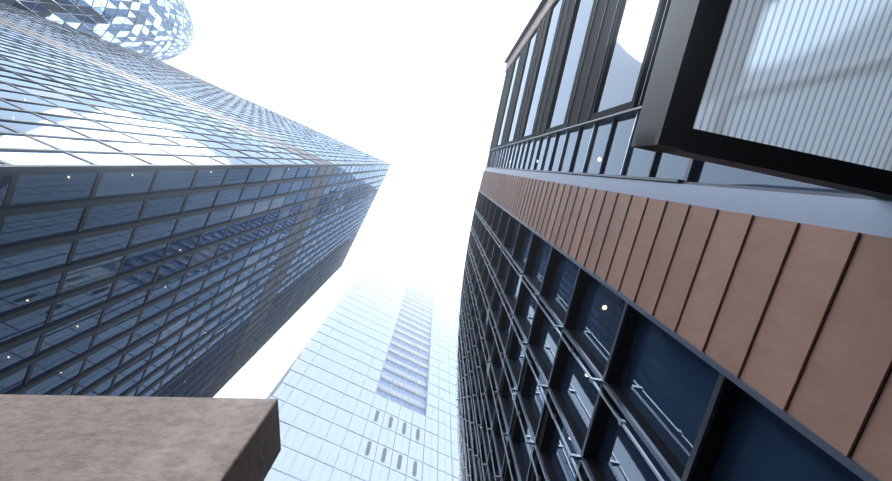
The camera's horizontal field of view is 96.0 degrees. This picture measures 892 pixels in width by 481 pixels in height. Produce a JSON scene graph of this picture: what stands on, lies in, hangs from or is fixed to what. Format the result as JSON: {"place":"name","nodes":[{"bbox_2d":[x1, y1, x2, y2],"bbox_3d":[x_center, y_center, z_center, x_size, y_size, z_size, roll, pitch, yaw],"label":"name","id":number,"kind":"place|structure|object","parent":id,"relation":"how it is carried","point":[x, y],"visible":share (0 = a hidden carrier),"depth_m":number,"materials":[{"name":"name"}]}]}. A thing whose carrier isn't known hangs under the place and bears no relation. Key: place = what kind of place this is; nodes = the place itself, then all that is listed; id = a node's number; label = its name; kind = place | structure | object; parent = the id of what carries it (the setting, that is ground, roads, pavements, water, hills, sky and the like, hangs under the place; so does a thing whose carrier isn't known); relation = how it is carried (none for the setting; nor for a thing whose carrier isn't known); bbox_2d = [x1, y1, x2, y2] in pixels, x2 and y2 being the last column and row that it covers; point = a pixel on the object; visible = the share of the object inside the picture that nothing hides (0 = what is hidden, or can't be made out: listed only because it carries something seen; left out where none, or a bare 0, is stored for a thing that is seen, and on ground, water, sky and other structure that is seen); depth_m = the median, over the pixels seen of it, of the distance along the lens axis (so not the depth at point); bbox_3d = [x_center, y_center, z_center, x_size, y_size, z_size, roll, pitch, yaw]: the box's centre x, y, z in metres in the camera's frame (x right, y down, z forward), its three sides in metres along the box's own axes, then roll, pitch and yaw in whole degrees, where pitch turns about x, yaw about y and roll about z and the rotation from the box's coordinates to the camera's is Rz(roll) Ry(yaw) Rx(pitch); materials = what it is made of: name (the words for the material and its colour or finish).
{"place":"outdoors","nodes":[
{"label":"outdoors","id":0,"kind":"place"},
{"bbox_2d":[162,0,541,397],"label":"sky","id":1,"kind":"structure","parent":0,"point":[413,86],"materials":[{"name":"white"}]},
{"bbox_2d":[264,206,468,480],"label":"central tower","id":2,"kind":"structure","parent":0,"point":[445,461],"depth_m":72.04,"materials":[{"name":"glass"}]},
{"bbox_2d":[266,208,468,480],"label":"facade grid lines","id":3,"kind":"object","parent":2,"relation":"attached to","point":[393,449],"visible":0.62,"depth_m":84.96,"materials":[{"name":"grey metal"}]},
{"bbox_2d":[365,410,419,475],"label":"vents","id":4,"kind":"object","parent":2,"relation":"attached to","point":[369,444],"visible":1,"depth_m":60.97,"materials":[{"name":"grey metal"}]},
{"bbox_2d":[376,228,437,414],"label":"louver recess","id":5,"kind":"object","parent":2,"relation":"in","point":[379,392],"visible":0.2,"depth_m":97.71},
{"bbox_2d":[377,215,437,409],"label":"louvers","id":6,"kind":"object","parent":2,"relation":"attached to","point":[410,401],"depth_m":107.06,"materials":[{"name":"metal"}]},
{"bbox_2d":[458,0,863,480],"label":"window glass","id":7,"kind":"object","parent":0,"point":[667,383],"depth_m":11.13,"materials":[{"name":"glass"}]},
{"bbox_2d":[486,306,489,375],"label":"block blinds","id":8,"kind":"object","parent":7,"relation":"attached to","point":[488,364],"visible":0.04,"depth_m":24.66,"materials":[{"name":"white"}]},
{"bbox_2d":[497,0,658,144],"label":"window glass","id":9,"kind":"object","parent":7,"relation":"attached to","point":[635,24],"visible":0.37,"depth_m":16.30,"materials":[{"name":"blue glass"}]},
{"bbox_2d":[487,0,669,176],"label":"window frames","id":10,"kind":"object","parent":7,"relation":"attached to","point":[653,164],"visible":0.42,"depth_m":15.88,"materials":[{"name":"grey metal"}]},
{"bbox_2d":[631,0,891,198],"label":"canopy frame","id":11,"kind":"object","parent":7,"relation":"attached to","point":[687,48],"visible":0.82,"depth_m":3.86,"materials":[{"name":"black metal"}]},
{"bbox_2d":[693,0,891,170],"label":"corrugated panel","id":12,"kind":"object","parent":11,"relation":"in","point":[814,77],"depth_m":4.03,"materials":[{"name":"grey metal"}]},
{"label":"ground","id":13,"kind":"structure","parent":0,"visible":0},
{"bbox_2d":[0,0,192,60],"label":"glass panels","id":14,"kind":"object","parent":13,"relation":"on","point":[107,15],"depth_m":109.83,"materials":[{"name":"blue glass"}]},
{"bbox_2d":[11,0,193,60],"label":"lattice frame","id":15,"kind":"object","parent":13,"relation":"on","point":[144,24],"visible":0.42,"depth_m":118.29,"materials":[{"name":"grey metal"}]},
{"bbox_2d":[0,2,389,397],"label":"glass facade","id":16,"kind":"structure","parent":13,"relation":"on","point":[32,189],"depth_m":27.99,"materials":[{"name":"blue glass"}]},
{"bbox_2d":[0,2,390,397],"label":"tower frame","id":17,"kind":"object","parent":13,"relation":"on","point":[15,172],"visible":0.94,"depth_m":31.41,"materials":[{"name":"black metal"}]},
{"bbox_2d":[455,209,663,480],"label":"railings","id":18,"kind":"object","parent":13,"relation":"on","point":[621,422],"visible":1,"depth_m":17.55,"materials":[{"name":"silver metal"}]},
{"bbox_2d":[479,0,891,480],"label":"terracotta block","id":19,"kind":"object","parent":13,"relation":"on","point":[848,367],"visible":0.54,"depth_m":5.36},
{"bbox_2d":[485,167,891,237],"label":"ledge","id":20,"kind":"object","parent":13,"relation":"on","point":[870,217],"visible":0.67,"depth_m":5.82,"materials":[{"name":"grey metal"}]},
{"bbox_2d":[599,203,891,456],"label":"joint","id":21,"kind":"object","parent":13,"relation":"on","point":[765,312],"depth_m":4.68,"materials":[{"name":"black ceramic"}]},
{"bbox_3d":[-3.311,2.639,-1.194,4.254,0.120,1.367,-2,-79,0],"label":"monolith plinth","id":22,"kind":"object","parent":13,"relation":"on","visible":0},
{"bbox_2d":[0,394,280,480],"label":"concrete block","id":23,"kind":"structure","parent":22,"relation":"on","point":[81,438],"depth_m":3.19,"materials":[{"name":"grey concrete"}]},
{"bbox_3d":[19.778,30.281,27.472,35.066,45.600,90.747,-2,-79,0],"label":"block","id":24,"kind":"object","parent":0,"visible":0},
{"bbox_2d":[457,191,880,480],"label":"beams","id":25,"kind":"structure","parent":24,"relation":"attached to","point":[856,468],"depth_m":10.52,"materials":[{"name":"silver metal"}]},
{"bbox_2d":[458,0,891,480],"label":"facade frame","id":26,"kind":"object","parent":24,"relation":"attached to","point":[710,412],"depth_m":11.93,"materials":[{"name":"grey metal"}]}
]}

